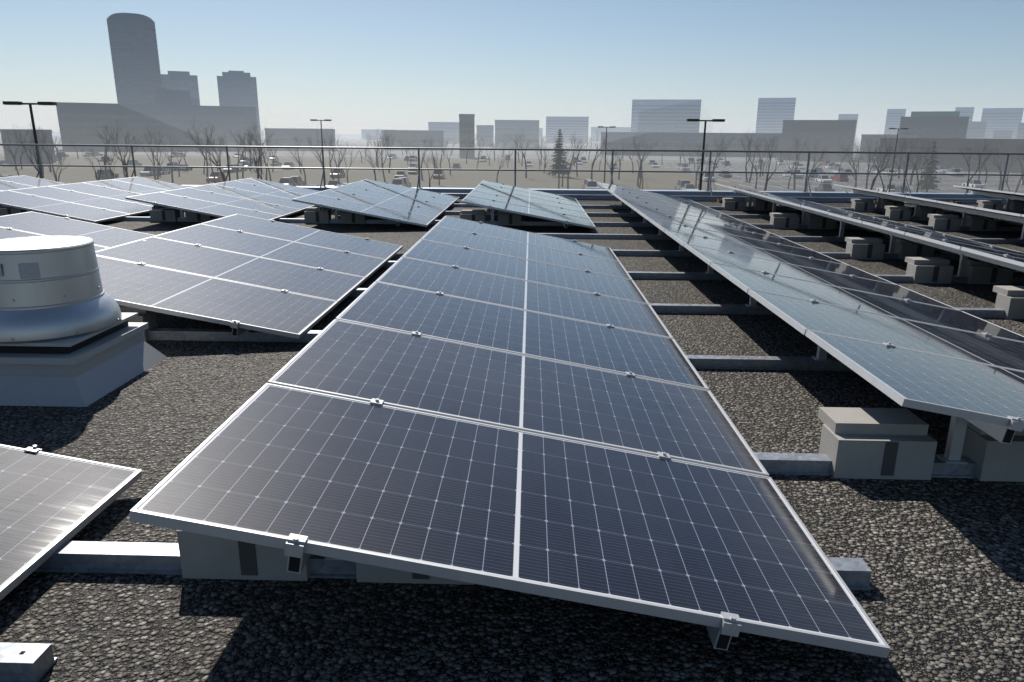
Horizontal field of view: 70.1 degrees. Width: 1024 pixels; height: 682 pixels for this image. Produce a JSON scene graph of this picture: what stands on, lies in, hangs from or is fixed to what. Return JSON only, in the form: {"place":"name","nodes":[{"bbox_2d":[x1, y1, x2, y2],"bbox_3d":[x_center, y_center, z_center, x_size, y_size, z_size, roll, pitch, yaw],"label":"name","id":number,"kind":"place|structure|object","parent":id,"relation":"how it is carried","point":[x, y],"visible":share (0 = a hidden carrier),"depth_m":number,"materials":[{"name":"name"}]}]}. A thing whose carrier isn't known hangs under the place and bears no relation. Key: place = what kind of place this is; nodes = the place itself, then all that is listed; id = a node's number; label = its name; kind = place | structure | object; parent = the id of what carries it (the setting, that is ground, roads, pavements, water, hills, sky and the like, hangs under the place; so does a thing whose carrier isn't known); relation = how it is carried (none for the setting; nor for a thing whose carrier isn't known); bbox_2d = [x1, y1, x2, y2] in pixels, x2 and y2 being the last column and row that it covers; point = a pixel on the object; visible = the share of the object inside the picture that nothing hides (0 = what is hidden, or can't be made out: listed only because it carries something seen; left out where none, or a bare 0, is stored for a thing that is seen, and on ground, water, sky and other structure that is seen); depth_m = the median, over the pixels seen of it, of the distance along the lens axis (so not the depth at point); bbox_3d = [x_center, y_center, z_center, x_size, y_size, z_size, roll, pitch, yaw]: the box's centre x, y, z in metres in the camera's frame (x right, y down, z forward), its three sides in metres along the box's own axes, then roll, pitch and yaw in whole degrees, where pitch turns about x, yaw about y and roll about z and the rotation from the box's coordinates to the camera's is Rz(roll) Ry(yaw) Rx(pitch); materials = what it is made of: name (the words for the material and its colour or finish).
{"place":"outdoors","nodes":[
{"label":"outdoors","id":0,"kind":"place"},
{"bbox_2d":[0,132,860,161],"bbox_3d":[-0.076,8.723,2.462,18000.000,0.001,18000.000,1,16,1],"label":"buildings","id":1,"kind":"structure","parent":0,"point":[351,139],"depth_m":353.40,"materials":[{"name":"concrete"}]},
{"bbox_2d":[107,13,161,103],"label":"skyscraper","id":2,"kind":"structure","parent":1,"relation":"on","point":[134,55],"depth_m":438.36,"materials":[{"name":"grey concrete"}]},
{"bbox_2d":[56,90,258,150],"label":"dark office building","id":3,"kind":"structure","parent":1,"relation":"on","point":[174,111],"depth_m":363.42,"materials":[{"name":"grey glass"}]},
{"bbox_2d":[161,71,199,105],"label":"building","id":4,"kind":"structure","parent":1,"relation":"on","point":[179,80],"depth_m":487.28,"materials":[{"name":"grey concrete"}]},
{"bbox_2d":[217,70,260,144],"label":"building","id":5,"kind":"structure","parent":1,"relation":"on","point":[237,88],"depth_m":536.03,"materials":[{"name":"grey concrete"}]},
{"bbox_2d":[0,120,781,162],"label":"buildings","id":6,"kind":"structure","parent":1,"relation":"on","point":[530,128],"depth_m":356.47,"materials":[{"name":"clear glass"}]},
{"bbox_2d":[381,114,916,161],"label":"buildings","id":7,"kind":"structure","parent":1,"relation":"on","point":[466,125],"depth_m":290.17,"materials":[{"name":"grey concrete"}]},
{"bbox_2d":[361,121,1023,146],"bbox_3d":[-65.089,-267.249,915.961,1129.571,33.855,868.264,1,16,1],"label":"skyline building","id":8,"kind":"structure","parent":1,"relation":"on","point":[976,129],"depth_m":626.12,"materials":[{"name":"grey glass"}]},
{"bbox_2d":[898,116,969,138],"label":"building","id":9,"kind":"structure","parent":1,"relation":"on","point":[956,127],"depth_m":318.51,"materials":[{"name":"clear glass"}]},
{"bbox_2d":[911,111,959,116],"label":"building roof","id":10,"kind":"structure","parent":9,"relation":"on","point":[935,114],"depth_m":321.51,"materials":[{"name":"grey concrete"}]},
{"bbox_2d":[0,154,1023,192],"bbox_3d":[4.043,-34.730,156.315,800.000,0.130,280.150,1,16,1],"label":"parking lot","id":11,"kind":"structure","parent":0,"point":[532,180],"depth_m":172.34,"materials":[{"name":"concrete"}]},
{"bbox_2d":[6,128,43,173],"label":"tree","id":12,"kind":"object","parent":11,"relation":"on","point":[24,147],"visible":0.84,"depth_m":90.66,"materials":[{"name":"brown plant"}]},
{"bbox_2d":[27,125,49,175],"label":"tree","id":13,"kind":"object","parent":11,"relation":"on","point":[39,147],"visible":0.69,"depth_m":124.53,"materials":[{"name":"brown plant"}]},
{"bbox_2d":[39,136,57,181],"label":"tree","id":14,"kind":"object","parent":11,"relation":"on","point":[50,156],"visible":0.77,"depth_m":129.48,"materials":[{"name":"brown plant"}]},
{"bbox_2d":[43,153,67,181],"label":"tree","id":15,"kind":"object","parent":11,"relation":"on","point":[57,168],"visible":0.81,"depth_m":87.25,"materials":[{"name":"brown plant"}]},
{"bbox_2d":[78,146,112,180],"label":"tree","id":16,"kind":"object","parent":11,"relation":"on","point":[92,163],"visible":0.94,"depth_m":92.13,"materials":[{"name":"brown plant"}]},
{"bbox_2d":[92,126,119,179],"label":"tree","id":17,"kind":"object","parent":11,"relation":"on","point":[106,174],"visible":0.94,"depth_m":135.97,"materials":[{"name":"brown plant"}]},
{"bbox_2d":[95,169,118,178],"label":"car","id":18,"kind":"object","parent":11,"relation":"on","point":[103,175],"visible":0.59,"depth_m":143.35,"materials":[{"name":"grey paint"}]},
{"bbox_2d":[100,148,116,178],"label":"tree","id":19,"kind":"object","parent":11,"relation":"on","point":[108,163],"visible":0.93,"depth_m":90.06,"materials":[{"name":"brown plant"}]},
{"bbox_2d":[97,122,146,177],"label":"tree","id":20,"kind":"object","parent":11,"relation":"on","point":[124,164],"visible":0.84,"depth_m":94.81,"materials":[{"name":"brown plant"}]},
{"bbox_2d":[109,129,136,177],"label":"tree","id":21,"kind":"object","parent":11,"relation":"on","point":[119,149],"visible":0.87,"depth_m":134.05,"materials":[{"name":"brown plant"}]},
{"bbox_2d":[126,160,141,165],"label":"car","id":22,"kind":"object","parent":11,"relation":"on","point":[130,163],"visible":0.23,"depth_m":193.44,"materials":[{"name":"grey paint"}]},
{"bbox_2d":[139,167,156,175],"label":"car","id":23,"kind":"object","parent":11,"relation":"on","point":[147,171],"visible":0.76,"depth_m":155.26,"materials":[{"name":"grey paint"}]},
{"bbox_2d":[139,141,156,179],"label":"tree","id":24,"kind":"object","parent":11,"relation":"on","point":[151,161],"visible":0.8,"depth_m":139.34,"materials":[{"name":"brown plant"}]},
{"bbox_2d":[143,123,164,179],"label":"tree","id":25,"kind":"object","parent":11,"relation":"on","point":[157,149],"visible":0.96,"depth_m":136.66,"materials":[{"name":"brown plant"}]},
{"bbox_2d":[153,135,178,183],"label":"tree","id":26,"kind":"object","parent":11,"relation":"on","point":[170,158],"visible":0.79,"depth_m":127.47,"materials":[{"name":"brown plant"}]},
{"bbox_2d":[186,118,214,177],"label":"tree","id":27,"kind":"object","parent":11,"relation":"on","point":[206,145],"visible":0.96,"depth_m":138.22,"materials":[{"name":"brown plant"}]},
{"bbox_2d":[188,140,215,183],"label":"tree","id":28,"kind":"object","parent":11,"relation":"on","point":[209,159],"visible":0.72,"depth_m":130.51,"materials":[{"name":"brown plant"}]},
{"bbox_2d":[188,127,224,181],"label":"tree","id":29,"kind":"object","parent":11,"relation":"on","point":[221,172],"visible":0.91,"depth_m":98.03,"materials":[{"name":"brown plant"}]},
{"bbox_2d":[206,171,225,181],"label":"car","id":30,"kind":"object","parent":11,"relation":"on","point":[218,177],"visible":0.66,"depth_m":138.60,"materials":[{"name":"grey paint"}]},
{"bbox_2d":[223,164,238,172],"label":"car","id":31,"kind":"object","parent":11,"relation":"on","point":[232,170],"visible":0.75,"depth_m":171.65,"materials":[{"name":"grey paint"}]},
{"bbox_2d":[228,128,257,179],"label":"tree","id":32,"kind":"object","parent":11,"relation":"on","point":[237,177],"visible":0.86,"depth_m":137.74,"materials":[{"name":"brown plant"}]},
{"bbox_2d":[233,131,258,177],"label":"tree","id":33,"kind":"object","parent":11,"relation":"on","point":[243,156],"visible":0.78,"depth_m":150.79,"materials":[{"name":"brown plant"}]},
{"bbox_2d":[235,137,266,179],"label":"tree","id":34,"kind":"object","parent":11,"relation":"on","point":[254,160],"visible":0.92,"depth_m":92.31,"materials":[{"name":"brown plant"}]},
{"bbox_2d":[234,121,273,178],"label":"tree","id":35,"kind":"object","parent":11,"relation":"on","point":[256,161],"visible":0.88,"depth_m":103.78,"materials":[{"name":"brown plant"}]},
{"bbox_2d":[247,132,277,180],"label":"tree","id":36,"kind":"object","parent":11,"relation":"on","point":[261,152],"visible":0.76,"depth_m":120.46,"materials":[{"name":"brown plant"}]},
{"bbox_2d":[279,177,295,185],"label":"car","id":37,"kind":"object","parent":11,"relation":"on","point":[287,180],"visible":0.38,"depth_m":122.08,"materials":[{"name":"grey paint"}]},
{"bbox_2d":[285,143,305,182],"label":"tree","id":38,"kind":"object","parent":11,"relation":"on","point":[300,163],"visible":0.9,"depth_m":134.08,"materials":[{"name":"brown plant"}]},
{"bbox_2d":[289,176,305,185],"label":"car","id":39,"kind":"object","parent":11,"relation":"on","point":[298,181],"visible":0.47,"depth_m":126.76,"materials":[{"name":"grey paint"}]},
{"bbox_2d":[303,133,325,183],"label":"tree","id":40,"kind":"object","parent":11,"relation":"on","point":[316,152],"visible":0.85,"depth_m":132.09,"materials":[{"name":"brown plant"}]},
{"bbox_2d":[320,130,335,179],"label":"tree","id":41,"kind":"object","parent":11,"relation":"on","point":[329,153],"visible":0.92,"depth_m":146.16,"materials":[{"name":"brown plant"}]},
{"bbox_2d":[326,180,340,185],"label":"car","id":42,"kind":"object","parent":11,"relation":"on","point":[333,182],"visible":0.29,"depth_m":122.10,"materials":[{"name":"grey paint"}]},
{"bbox_2d":[330,169,344,177],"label":"car","id":43,"kind":"object","parent":11,"relation":"on","point":[341,173],"visible":0.8,"depth_m":154.66,"materials":[{"name":"grey paint"}]},
{"bbox_2d":[333,138,354,180],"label":"tree","id":44,"kind":"object","parent":11,"relation":"on","point":[339,163],"visible":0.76,"depth_m":130.11,"materials":[{"name":"brown plant"}]},
{"bbox_2d":[337,144,357,182],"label":"tree","id":45,"kind":"object","parent":11,"relation":"on","point":[345,161],"visible":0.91,"depth_m":125.85,"materials":[{"name":"brown plant"}]},
{"bbox_2d":[374,136,389,182],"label":"tree","id":46,"kind":"object","parent":11,"relation":"on","point":[381,157],"visible":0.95,"depth_m":139.36,"materials":[{"name":"brown plant"}]},
{"bbox_2d":[392,178,405,185],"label":"car","id":47,"kind":"object","parent":11,"relation":"on","point":[398,181],"visible":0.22,"depth_m":121.62,"materials":[{"name":"grey paint"}]},
{"bbox_2d":[394,171,406,177],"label":"car","id":48,"kind":"object","parent":11,"relation":"on","point":[401,174],"visible":0.77,"depth_m":154.52,"materials":[{"name":"grey paint"}]},
{"bbox_2d":[414,139,434,179],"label":"tree","id":49,"kind":"object","parent":11,"relation":"on","point":[423,158],"visible":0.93,"depth_m":146.78,"materials":[{"name":"brown plant"}]},
{"bbox_2d":[422,150,444,186],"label":"tree","id":50,"kind":"object","parent":11,"relation":"on","point":[434,167],"visible":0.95,"depth_m":107.74,"materials":[{"name":"brown plant"}]},
{"bbox_2d":[433,170,444,178],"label":"car","id":51,"kind":"object","parent":11,"relation":"on","point":[442,174],"visible":0.9,"depth_m":154.00,"materials":[{"name":"grey paint"}]},
{"bbox_2d":[2,101,907,191],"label":"street lights","id":52,"kind":"object","parent":11,"relation":"on","point":[55,103],"visible":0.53,"depth_m":53.67,"materials":[{"name":"grey metal"}]},
{"bbox_2d":[509,127,534,177],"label":"tree","id":53,"kind":"object","parent":11,"relation":"on","point":[522,152],"visible":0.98,"depth_m":157.09,"materials":[{"name":"brown plant"}]},
{"bbox_2d":[548,129,570,175],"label":"tree","id":54,"kind":"object","parent":11,"relation":"on","point":[559,144],"visible":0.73,"depth_m":163.97,"materials":[{"name":"green plant"}]},
{"bbox_2d":[567,137,584,188],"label":"tree","id":55,"kind":"object","parent":11,"relation":"on","point":[571,164],"visible":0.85,"depth_m":124.36,"materials":[{"name":"brown plant"}]},
{"bbox_2d":[585,180,598,188],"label":"car","id":56,"kind":"object","parent":11,"relation":"on","point":[591,184],"visible":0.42,"depth_m":120.73,"materials":[{"name":"grey paint"}]},
{"bbox_2d":[591,131,609,178],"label":"tree","id":57,"kind":"object","parent":11,"relation":"on","point":[595,158],"visible":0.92,"depth_m":146.77,"materials":[{"name":"brown plant"}]},
{"bbox_2d":[610,142,630,179],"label":"tree","id":58,"kind":"object","parent":11,"relation":"on","point":[620,160],"visible":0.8,"depth_m":156.53,"materials":[{"name":"brown plant"}]},
{"bbox_2d":[633,133,657,186],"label":"tree","id":59,"kind":"object","parent":11,"relation":"on","point":[643,158],"visible":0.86,"depth_m":135.22,"materials":[{"name":"brown plant"}]},
{"bbox_2d":[674,180,690,189],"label":"car","id":60,"kind":"object","parent":11,"relation":"on","point":[679,185],"visible":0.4,"depth_m":124.86,"materials":[{"name":"grey paint"}]},
{"bbox_2d":[681,184,697,189],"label":"car","id":61,"kind":"object","parent":11,"relation":"on","point":[688,186],"visible":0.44,"depth_m":120.73,"materials":[{"name":"white paint"}]},
{"bbox_2d":[695,143,711,188],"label":"tree","id":62,"kind":"object","parent":11,"relation":"on","point":[698,168],"visible":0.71,"depth_m":127.82,"materials":[{"name":"brown plant"}]},
{"bbox_2d":[709,145,728,189],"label":"tree","id":63,"kind":"object","parent":11,"relation":"on","point":[711,175],"visible":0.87,"depth_m":117.75,"materials":[{"name":"brown plant"}]},
{"bbox_2d":[713,131,736,175],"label":"tree","id":64,"kind":"object","parent":11,"relation":"on","point":[720,149],"visible":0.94,"depth_m":172.50,"materials":[{"name":"brown plant"}]},
{"bbox_2d":[741,133,755,181],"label":"tree","id":65,"kind":"object","parent":11,"relation":"on","point":[746,157],"visible":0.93,"depth_m":151.08,"materials":[{"name":"brown plant"}]},
{"bbox_2d":[739,130,764,182],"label":"tree","id":66,"kind":"object","parent":11,"relation":"on","point":[754,155],"visible":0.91,"depth_m":149.24,"materials":[{"name":"brown plant"}]},
{"bbox_2d":[748,148,760,188],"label":"tree","id":67,"kind":"object","parent":11,"relation":"on","point":[755,168],"visible":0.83,"depth_m":131.64,"materials":[{"name":"brown plant"}]},
{"bbox_2d":[760,133,788,190],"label":"tree","id":68,"kind":"object","parent":11,"relation":"on","point":[766,183],"visible":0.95,"depth_m":115.72,"materials":[{"name":"brown plant"}]},
{"bbox_2d":[783,136,808,189],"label":"tree","id":69,"kind":"object","parent":11,"relation":"on","point":[794,183],"visible":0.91,"depth_m":130.44,"materials":[{"name":"brown plant"}]},
{"bbox_2d":[806,143,828,190],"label":"tree","id":70,"kind":"object","parent":11,"relation":"on","point":[816,163],"visible":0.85,"depth_m":116.76,"materials":[{"name":"brown plant"}]},
{"bbox_2d":[815,175,831,182],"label":"car","id":71,"kind":"object","parent":11,"relation":"on","point":[822,178],"visible":1,"depth_m":152.60,"materials":[{"name":"white paint"}]},
{"bbox_2d":[814,183,834,191],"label":"car","id":72,"kind":"object","parent":11,"relation":"on","point":[822,187],"visible":0.93,"depth_m":124.77,"materials":[{"name":"grey paint"}]},
{"bbox_2d":[830,174,848,181],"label":"car","id":73,"kind":"object","parent":11,"relation":"on","point":[840,177],"visible":0.91,"depth_m":156.29,"materials":[{"name":"red paint"}]},
{"bbox_2d":[838,136,859,186],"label":"tree","id":74,"kind":"object","parent":11,"relation":"on","point":[852,161],"visible":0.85,"depth_m":126.13,"materials":[{"name":"brown plant"}]},
{"bbox_2d":[863,144,887,188],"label":"tree","id":75,"kind":"object","parent":11,"relation":"on","point":[870,168],"visible":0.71,"depth_m":122.66,"materials":[{"name":"brown plant"}]},
{"bbox_2d":[862,144,902,191],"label":"tree","id":76,"kind":"object","parent":11,"relation":"on","point":[883,190],"visible":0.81,"depth_m":88.44,"materials":[{"name":"brown plant"}]},
{"bbox_2d":[876,184,895,191],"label":"car","id":77,"kind":"object","parent":11,"relation":"on","point":[893,186],"visible":0.5,"depth_m":124.66,"materials":[{"name":"white paint"}]},
{"bbox_2d":[870,136,909,189],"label":"tree","id":78,"kind":"object","parent":11,"relation":"on","point":[873,182],"visible":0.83,"depth_m":102.24,"materials":[{"name":"brown plant"}]},
{"bbox_2d":[779,120,1023,171],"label":"building","id":79,"kind":"structure","parent":11,"relation":"on","point":[830,135],"depth_m":226.23,"materials":[{"name":"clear glass"}]},
{"bbox_2d":[891,186,915,192],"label":"car","id":80,"kind":"object","parent":11,"relation":"on","point":[898,188],"visible":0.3,"depth_m":120.06,"materials":[{"name":"grey paint"}]},
{"bbox_2d":[908,156,926,192],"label":"tree","id":81,"kind":"object","parent":11,"relation":"on","point":[917,172],"visible":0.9,"depth_m":107.93,"materials":[{"name":"brown plant"}]},
{"bbox_2d":[910,143,931,184],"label":"tree","id":82,"kind":"object","parent":11,"relation":"on","point":[913,170],"visible":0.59,"depth_m":145.34,"materials":[{"name":"brown plant"}]},
{"bbox_2d":[914,142,941,191],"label":"tree","id":83,"kind":"object","parent":11,"relation":"on","point":[927,184],"visible":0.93,"depth_m":127.35,"materials":[{"name":"green plant"}]},
{"bbox_2d":[936,166,947,172],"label":"car","id":84,"kind":"object","parent":11,"relation":"on","point":[942,169],"visible":0.68,"depth_m":200.02,"materials":[{"name":"grey paint"}]},
{"bbox_2d":[946,168,963,175],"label":"car","id":85,"kind":"object","parent":11,"relation":"on","point":[953,171],"visible":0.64,"depth_m":184.14,"materials":[{"name":"grey paint"}]},
{"bbox_2d":[962,180,984,187],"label":"car","id":86,"kind":"object","parent":11,"relation":"on","point":[975,183],"visible":0.91,"depth_m":140.34,"materials":[{"name":"white paint"}]},
{"bbox_2d":[960,138,994,192],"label":"tree","id":87,"kind":"object","parent":11,"relation":"on","point":[968,180],"visible":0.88,"depth_m":105.43,"materials":[{"name":"brown plant"}]},
{"bbox_2d":[984,138,1007,189],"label":"tree","id":88,"kind":"object","parent":11,"relation":"on","point":[1000,183],"visible":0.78,"depth_m":134.59,"materials":[{"name":"brown plant"}]},
{"bbox_2d":[1009,146,1023,192],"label":"tree","id":89,"kind":"object","parent":11,"relation":"on","point":[1017,187],"visible":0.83,"depth_m":124.53,"materials":[{"name":"brown plant"}]},
{"bbox_2d":[0,0,1023,138],"label":"sky","id":90,"kind":"structure","parent":0,"point":[357,65],"materials":[{"name":"blue"}]},
{"bbox_2d":[546,98,1023,146],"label":"distant buildings","id":91,"kind":"structure","parent":0,"point":[773,114],"depth_m":733.30,"materials":[{"name":"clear glass"}]},
{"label":"building walls","id":92,"kind":"object","parent":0,"visible":0},
{"bbox_2d":[0,198,1023,681],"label":"roof gravel","id":93,"kind":"structure","parent":92,"relation":"on","point":[942,558],"depth_m":2.63,"materials":[{"name":"grey gravel"}]},
{"bbox_2d":[0,313,166,406],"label":"roof curb","id":94,"kind":"structure","parent":93,"relation":"on","point":[84,370],"depth_m":4.38,"materials":[{"name":"metal"}]},
{"bbox_2d":[0,236,121,343],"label":"roof vent","id":95,"kind":"object","parent":94,"relation":"on","point":[51,288],"visible":1,"depth_m":4.38,"materials":[{"name":"metal"}]},
{"bbox_2d":[0,198,1023,584],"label":"ballast blocks","id":96,"kind":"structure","parent":93,"relation":"on","point":[878,444],"depth_m":3.50,"materials":[{"name":"concrete"}]},
{"bbox_2d":[0,204,1023,681],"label":"mounting rails","id":97,"kind":"object","parent":93,"relation":"on","point":[26,662],"visible":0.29,"depth_m":5.10,"materials":[{"name":"grey metal"}]},
{"bbox_2d":[0,179,1023,650],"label":"clamps","id":98,"kind":"object","parent":97,"relation":"on","point":[720,637],"visible":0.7,"depth_m":5.50,"materials":[{"name":"metal"}]},
{"bbox_2d":[0,175,1023,657],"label":"solar panels","id":99,"kind":"object","parent":98,"relation":"on","point":[518,429],"visible":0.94,"depth_m":3.54,"materials":[{"name":"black glass"}]},
{"bbox_2d":[0,191,1023,271],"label":"string cables","id":100,"kind":"object","parent":93,"relation":"on","point":[951,200],"visible":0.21,"depth_m":17.85,"materials":[{"name":"black plastic"}]},
{"bbox_2d":[183,185,1005,203],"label":"parapet coping","id":101,"kind":"object","parent":92,"relation":"on","point":[714,193],"depth_m":18.42,"materials":[{"name":"grey metal"}]},
{"bbox_2d":[0,144,1023,199],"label":"guard rail","id":102,"kind":"object","parent":101,"relation":"on","point":[515,169],"visible":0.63,"depth_m":18.46,"materials":[{"name":"metal"}]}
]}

